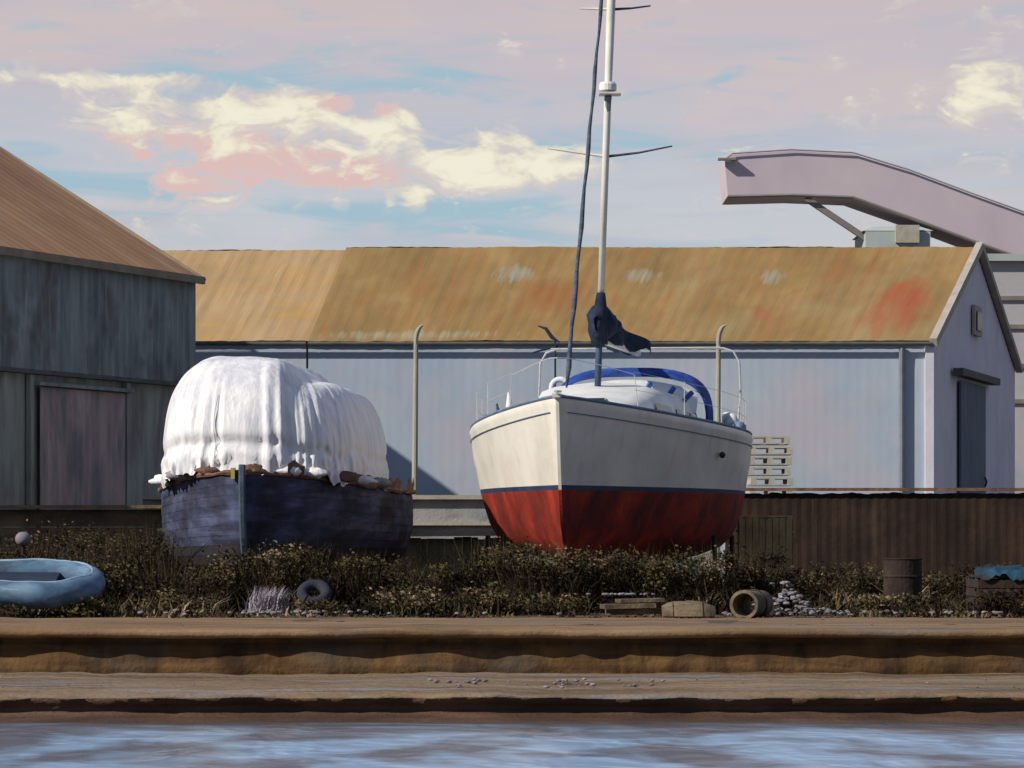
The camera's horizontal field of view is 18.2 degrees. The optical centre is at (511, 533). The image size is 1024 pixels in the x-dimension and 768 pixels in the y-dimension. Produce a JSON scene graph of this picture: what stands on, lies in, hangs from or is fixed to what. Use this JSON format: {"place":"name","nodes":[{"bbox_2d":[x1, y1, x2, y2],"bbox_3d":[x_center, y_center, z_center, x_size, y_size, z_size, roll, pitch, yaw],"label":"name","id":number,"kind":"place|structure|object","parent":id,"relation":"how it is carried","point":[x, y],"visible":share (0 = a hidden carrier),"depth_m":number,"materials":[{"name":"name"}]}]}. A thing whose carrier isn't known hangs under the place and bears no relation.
{"place":"outdoors","nodes":[
{"label":"outdoors","id":0,"kind":"place"},
{"bbox_2d":[0,147,205,504],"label":"warehouse","id":1,"kind":"structure","parent":0,"point":[97,334],"depth_m":53.02,"materials":[{"name":"grey wood"}]},
{"bbox_2d":[40,387,124,504],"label":"sliding door","id":2,"kind":"structure","parent":1,"relation":"in","point":[82,433],"depth_m":52.54,"materials":[{"name":"grey wood"}]},
{"bbox_2d":[162,249,344,368],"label":"shed","id":3,"kind":"structure","parent":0,"point":[263,303],"depth_m":62.28,"materials":[{"name":"orange metal"}]},
{"bbox_2d":[142,495,717,582],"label":"wall","id":4,"kind":"structure","parent":0,"point":[441,513],"depth_m":52.00,"materials":[{"name":"grey concrete"}]},
{"bbox_2d":[0,672,1023,722],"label":"mud bank","id":5,"kind":"structure","parent":0,"point":[52,697],"depth_m":28.36,"materials":[{"name":"brown soil"}]},
{"bbox_2d":[0,581,1019,688],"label":"rubble","id":6,"kind":"object","parent":5,"relation":"on","point":[783,598],"visible":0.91,"depth_m":36.16,"materials":[{"name":"stone"}]},
{"bbox_2d":[0,721,1023,767],"bbox_3d":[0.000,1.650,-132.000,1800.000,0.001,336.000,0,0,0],"label":"water","id":7,"kind":"structure","parent":0,"point":[626,744],"depth_m":24.89,"materials":[{"name":"blue liquid"}]},
{"bbox_2d":[0,0,1023,249],"label":"sky","id":8,"kind":"structure","parent":0,"point":[189,124],"materials":[{"name":"blue"}]},
{"bbox_2d":[16,610,1021,624],"bbox_3d":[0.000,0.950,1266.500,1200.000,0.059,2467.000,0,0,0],"label":"ground","id":9,"kind":"structure","parent":0,"point":[605,615],"depth_m":36.35,"materials":[{"name":"brown soil"}]},
{"bbox_2d":[15,532,30,557],"bbox_3d":[-6.050,0.465,39.600,0.200,0.970,0.200,0,0,0],"label":"mooring buoy","id":10,"kind":"object","parent":9,"relation":"on","point":[25,537],"visible":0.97,"depth_m":39.54,"materials":[{"name":"white plastic"}]},
{"bbox_2d":[0,558,105,608],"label":"inflatable dinghy","id":11,"kind":"object","parent":9,"relation":"on","point":[39,583],"visible":0.99,"depth_m":36.13,"materials":[{"name":"blue rubber"}]},
{"bbox_2d":[0,534,123,609],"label":"bush","id":12,"kind":"object","parent":9,"relation":"on","point":[6,554],"visible":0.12,"depth_m":39.19,"materials":[{"name":"green plant"}]},
{"bbox_2d":[0,513,132,569],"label":"bush","id":13,"kind":"object","parent":9,"relation":"on","point":[51,543],"visible":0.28,"depth_m":44.55,"materials":[{"name":"green plant"}]},
{"bbox_2d":[34,594,127,617],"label":"bush","id":14,"kind":"object","parent":9,"relation":"on","point":[89,608],"visible":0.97,"depth_m":36.11,"materials":[{"name":"green plant"}]},
{"bbox_2d":[39,549,138,604],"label":"bush","id":15,"kind":"object","parent":9,"relation":"on","point":[100,567],"visible":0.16,"depth_m":39.56,"materials":[{"name":"green plant"}]},
{"bbox_2d":[0,505,211,589],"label":"retaining wall","id":16,"kind":"structure","parent":9,"relation":"on","point":[112,516],"depth_m":46.62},
{"bbox_2d":[42,521,183,590],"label":"bush","id":17,"kind":"object","parent":9,"relation":"on","point":[117,542],"visible":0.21,"depth_m":44.42,"materials":[{"name":"green plant"}]},
{"bbox_2d":[55,516,240,603],"bbox_3d":[-4.412,0.343,39.655,2.669,1.236,2.605,0,0,0],"label":"bush","id":18,"kind":"object","parent":9,"relation":"on","point":[144,557],"visible":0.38,"depth_m":39.70,"materials":[{"name":"green plant"}]},
{"bbox_2d":[91,545,274,610],"bbox_3d":[-4.076,0.549,38.620,2.348,0.835,1.636,0,0,-19],"label":"bush","id":19,"kind":"object","parent":9,"relation":"on","point":[148,585],"visible":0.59,"depth_m":38.53,"materials":[{"name":"green plant"}]},
{"bbox_2d":[132,585,239,614],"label":"bush","id":20,"kind":"object","parent":9,"relation":"on","point":[176,597],"visible":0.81,"depth_m":37.23,"materials":[{"name":"green plant"}]},
{"bbox_2d":[166,542,318,610],"bbox_3d":[-3.197,0.520,39.374,2.110,0.890,2.109,0,0,0],"label":"bush","id":21,"kind":"object","parent":9,"relation":"on","point":[240,590],"visible":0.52,"depth_m":39.15,"materials":[{"name":"green plant"}]},
{"bbox_2d":[237,585,293,614],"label":"dry plant","id":22,"kind":"object","parent":9,"relation":"on","point":[260,603],"visible":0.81,"depth_m":36.88,"materials":[{"name":"beige plant"}]},
{"bbox_2d":[148,356,415,583],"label":"wooden boat","id":23,"kind":"object","parent":9,"relation":"on","point":[271,450],"visible":0.98,"depth_m":41.55,"materials":[{"name":"blue wood"}]},
{"bbox_2d":[201,534,381,610],"bbox_3d":[-2.682,0.470,38.886,2.270,0.983,2.095,0,0,43],"label":"bush","id":24,"kind":"object","parent":9,"relation":"on","point":[286,573],"visible":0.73,"depth_m":38.82,"materials":[{"name":"green plant"}]},
{"bbox_2d":[297,579,331,606],"bbox_3d":[-2.300,0.700,37.200,0.410,0.326,0.370,0,0,0],"label":"discarded tyre","id":25,"kind":"object","parent":9,"relation":"on","point":[305,588],"visible":0.89,"depth_m":37.17,"materials":[{"name":"rubber"}]},
{"bbox_2d":[283,598,356,615],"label":"bush","id":26,"kind":"object","parent":9,"relation":"on","point":[320,604],"visible":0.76,"depth_m":36.65,"materials":[{"name":"green plant"}]},
{"bbox_2d":[275,545,422,610],"bbox_3d":[-1.928,0.535,39.212,2.247,0.863,1.848,0,0,0],"label":"bush","id":27,"kind":"object","parent":9,"relation":"on","point":[377,581],"visible":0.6,"depth_m":39.12,"materials":[{"name":"green plant"}]},
{"bbox_2d":[322,549,448,598],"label":"bush","id":28,"kind":"object","parent":9,"relation":"on","point":[402,567],"visible":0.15,"depth_m":39.99,"materials":[{"name":"green plant"}]},
{"bbox_2d":[357,585,467,615],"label":"bush","id":29,"kind":"object","parent":9,"relation":"on","point":[407,603],"visible":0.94,"depth_m":37.21,"materials":[{"name":"green plant"}]},
{"bbox_2d":[412,325,422,494],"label":"yard post","id":30,"kind":"object","parent":9,"relation":"on","point":[415,423],"visible":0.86,"depth_m":54.96,"materials":[{"name":"grey metal"}]},
{"bbox_2d":[338,531,524,587],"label":"timber bulkhead","id":31,"kind":"object","parent":9,"relation":"on","point":[431,547],"visible":0.2,"depth_m":47.80,"materials":[{"name":"wood"}]},
{"bbox_2d":[382,557,504,604],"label":"bush","id":32,"kind":"object","parent":9,"relation":"on","point":[456,578],"visible":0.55,"depth_m":39.05,"materials":[{"name":"green plant"}]},
{"bbox_2d":[418,580,564,615],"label":"bush","id":33,"kind":"object","parent":9,"relation":"on","point":[495,596],"visible":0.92,"depth_m":37.05,"materials":[{"name":"green plant"}]},
{"bbox_2d":[414,526,575,598],"bbox_3d":[-0.202,0.417,39.318,2.336,1.084,2.425,0,0,0],"label":"bush","id":34,"kind":"object","parent":9,"relation":"on","point":[496,553],"visible":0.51,"depth_m":39.12,"materials":[{"name":"green plant"}]},
{"bbox_2d":[0,617,1023,674],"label":"quay wall","id":35,"kind":"structure","parent":9,"relation":"on","point":[646,645],"depth_m":31.83,"materials":[{"name":"brown wood"}]},
{"bbox_2d":[0,604,34,617],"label":"bush","id":36,"kind":"object","parent":35,"relation":"on","point":[6,613],"visible":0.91,"depth_m":35.59,"materials":[{"name":"green plant"}]},
{"bbox_2d":[0,570,1023,617],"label":"weeds","id":37,"kind":"object","parent":9,"relation":"on","point":[723,605],"visible":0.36,"depth_m":37.04,"materials":[{"name":"green plant"}]},
{"bbox_2d":[456,540,638,610],"bbox_3d":[0.448,0.494,38.634,1.924,0.936,2.132,0,0,38],"label":"bush","id":38,"kind":"object","parent":9,"relation":"on","point":[541,572],"visible":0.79,"depth_m":38.50,"materials":[{"name":"green plant"}]},
{"bbox_2d":[516,591,599,615],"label":"bush","id":39,"kind":"object","parent":9,"relation":"on","point":[571,603],"visible":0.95,"depth_m":36.84,"materials":[{"name":"green plant"}]},
{"bbox_2d":[526,545,654,611],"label":"bush","id":40,"kind":"object","parent":9,"relation":"on","point":[606,584],"visible":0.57,"depth_m":38.82,"materials":[{"name":"green plant"}]},
{"bbox_2d":[470,0,752,579],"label":"sailing yacht","id":41,"kind":"object","parent":9,"relation":"on","point":[646,466],"visible":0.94,"depth_m":42.38,"materials":[{"name":"white paint"}]},
{"bbox_2d":[605,608,660,614],"bbox_3d":[1.400,0.885,36.250,0.649,0.070,0.300,0,0,-9],"label":"timber plank","id":42,"kind":"object","parent":9,"relation":"on","point":[633,611],"visible":0.93,"depth_m":36.10,"materials":[{"name":"brown wood"}]},
{"bbox_2d":[600,603,655,608],"bbox_3d":[1.310,0.820,36.150,0.589,0.060,0.300,0,0,-10],"label":"timber plank","id":43,"kind":"object","parent":42,"relation":"on","point":[627,605],"visible":1,"depth_m":36.01,"materials":[{"name":"brown wood"}]},
{"bbox_2d":[615,598,664,602],"bbox_3d":[1.450,0.760,36.300,0.511,0.050,0.300,0,0,-11],"label":"timber plank","id":44,"kind":"object","parent":43,"relation":"on","point":[633,600],"visible":1,"depth_m":36.17,"materials":[{"name":"brown wood"}]},
{"bbox_2d":[568,540,701,602],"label":"bush","id":45,"kind":"object","parent":9,"relation":"on","point":[625,561],"visible":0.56,"depth_m":38.99,"materials":[{"name":"green plant"}]},
{"bbox_2d":[611,550,726,603],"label":"bush","id":46,"kind":"object","parent":9,"relation":"on","point":[659,575],"visible":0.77,"depth_m":38.79,"materials":[{"name":"green plant"}]},
{"bbox_2d":[661,600,714,616],"bbox_3d":[1.980,0.846,36.000,0.600,0.188,0.420,0,0,0],"label":"broken barrel","id":47,"kind":"object","parent":9,"relation":"on","point":[689,608],"visible":1,"depth_m":35.85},
{"bbox_2d":[643,538,782,602],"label":"bush","id":48,"kind":"object","parent":9,"relation":"on","point":[710,566],"visible":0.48,"depth_m":39.04,"materials":[{"name":"green plant"}]},
{"bbox_2d":[715,325,725,568],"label":"yard post","id":49,"kind":"object","parent":9,"relation":"on","point":[718,380],"visible":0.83,"depth_m":54.97,"materials":[{"name":"grey metal"}]},
{"bbox_2d":[730,589,773,617],"bbox_3d":[2.722,0.800,36.229,0.336,0.336,0.702,0,0,20],"label":"drain pipe","id":50,"kind":"object","parent":9,"relation":"on","point":[740,606],"visible":0.96,"depth_m":36.13,"materials":[{"name":"concrete"}]},
{"bbox_2d":[683,539,826,607],"bbox_3d":[3.062,0.495,39.409,2.302,0.936,1.834,0,0,0],"label":"bush","id":51,"kind":"object","parent":9,"relation":"on","point":[760,582],"visible":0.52,"depth_m":39.29,"materials":[{"name":"green plant"}]},
{"bbox_2d":[733,515,793,578],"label":"wooden crate","id":52,"kind":"object","parent":9,"relation":"on","point":[776,529],"visible":0.51,"depth_m":50.17,"materials":[{"name":"brown wood"}]},
{"bbox_2d":[764,563,881,608],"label":"bush","id":53,"kind":"object","parent":9,"relation":"on","point":[812,587],"visible":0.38,"depth_m":39.70,"materials":[{"name":"green plant"}]},
{"bbox_2d":[782,561,883,599],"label":"bush","id":54,"kind":"object","parent":9,"relation":"on","point":[853,571],"visible":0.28,"depth_m":40.44,"materials":[{"name":"green plant"}]},
{"bbox_2d":[718,149,1023,253],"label":"conveyor gantry","id":55,"kind":"object","parent":9,"relation":"on","point":[819,179],"visible":1,"depth_m":109.00,"materials":[{"name":"grey metal"}]},
{"bbox_2d":[725,488,1023,585],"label":"fence","id":56,"kind":"object","parent":9,"relation":"on","point":[934,531],"visible":0.58,"depth_m":51.80,"materials":[{"name":"brown wood"}]},
{"bbox_2d":[832,593,928,615],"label":"bush","id":57,"kind":"object","parent":9,"relation":"on","point":[873,603],"visible":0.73,"depth_m":36.94,"materials":[{"name":"green plant"}]},
{"bbox_2d":[852,225,932,246],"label":"hopper tower","id":58,"kind":"structure","parent":9,"relation":"on","point":[906,236],"depth_m":108.60,"materials":[{"name":"grey metal"}]},
{"bbox_2d":[883,558,922,604],"bbox_3d":[4.640,0.622,38.000,0.479,0.655,0.476,0,0,0],"label":"old drum","id":59,"kind":"object","parent":9,"relation":"on","point":[901,576],"visible":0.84,"depth_m":37.80,"materials":[{"name":"brown metal"}]},
{"bbox_2d":[859,566,974,604],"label":"bush","id":60,"kind":"object","parent":9,"relation":"on","point":[934,585],"visible":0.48,"depth_m":39.73,"materials":[{"name":"green plant"}]},
{"bbox_2d":[878,590,971,614],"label":"bush","id":61,"kind":"object","parent":9,"relation":"on","point":[931,599],"visible":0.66,"depth_m":36.92,"materials":[{"name":"green plant"}]},
{"bbox_2d":[930,559,1018,602],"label":"bush","id":62,"kind":"object","parent":9,"relation":"on","point":[966,568],"visible":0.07,"depth_m":40.10,"materials":[{"name":"green plant"}]},
{"bbox_2d":[947,586,1023,616],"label":"bush","id":63,"kind":"object","parent":9,"relation":"on","point":[1003,597],"visible":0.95,"depth_m":36.24,"materials":[{"name":"green plant"}]},
{"bbox_2d":[966,564,1023,614],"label":"covered crate","id":64,"kind":"object","parent":9,"relation":"on","point":[979,579],"visible":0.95,"depth_m":36.49,"materials":[{"name":"brown wood"}]},
{"bbox_2d":[308,242,1022,579],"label":"shed","id":65,"kind":"structure","parent":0,"point":[878,367],"depth_m":60.77,"materials":[{"name":"metal"}]},
{"bbox_2d":[959,380,987,493],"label":"door","id":66,"kind":"structure","parent":65,"relation":"in","point":[972,397],"depth_m":64.05,"materials":[{"name":"metal"}]},
{"bbox_2d":[972,305,982,336],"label":"window","id":67,"kind":"structure","parent":65,"relation":"in","point":[977,315],"depth_m":64.50,"materials":[{"name":"grey metal"}]},
{"bbox_2d":[987,254,1023,493],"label":"industrial building","id":68,"kind":"structure","parent":0,"point":[1008,271],"depth_m":90.00,"materials":[{"name":"grey metal"}]},
{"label":"pallet","id":69,"kind":"object","parent":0,"visible":0},
{"bbox_2d":[746,491,791,493],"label":"pallet","id":70,"kind":"object","parent":69,"relation":"on","point":[765,492],"visible":0.06,"depth_m":54.01,"materials":[{"name":"brown wood"}]},
{"bbox_2d":[747,478,792,485],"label":"pallet","id":71,"kind":"object","parent":70,"relation":"on","point":[769,481],"visible":0.96,"depth_m":54.00,"materials":[{"name":"brown wood"}]},
{"bbox_2d":[748,467,790,475],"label":"pallet","id":72,"kind":"object","parent":71,"relation":"on","point":[785,471],"visible":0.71,"depth_m":54.00,"materials":[{"name":"brown wood"}]},
{"bbox_2d":[750,457,791,465],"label":"pallet","id":73,"kind":"object","parent":72,"relation":"on","point":[768,461],"visible":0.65,"depth_m":54.01,"materials":[{"name":"brown wood"}]},
{"bbox_2d":[751,447,792,455],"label":"pallet","id":74,"kind":"object","parent":73,"relation":"on","point":[788,451],"visible":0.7,"depth_m":54.00,"materials":[{"name":"brown wood"}]},
{"bbox_2d":[752,436,789,444],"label":"pallet","id":75,"kind":"object","parent":74,"relation":"on","point":[767,440],"visible":0.66,"depth_m":54.00,"materials":[{"name":"brown wood"}]}
]}

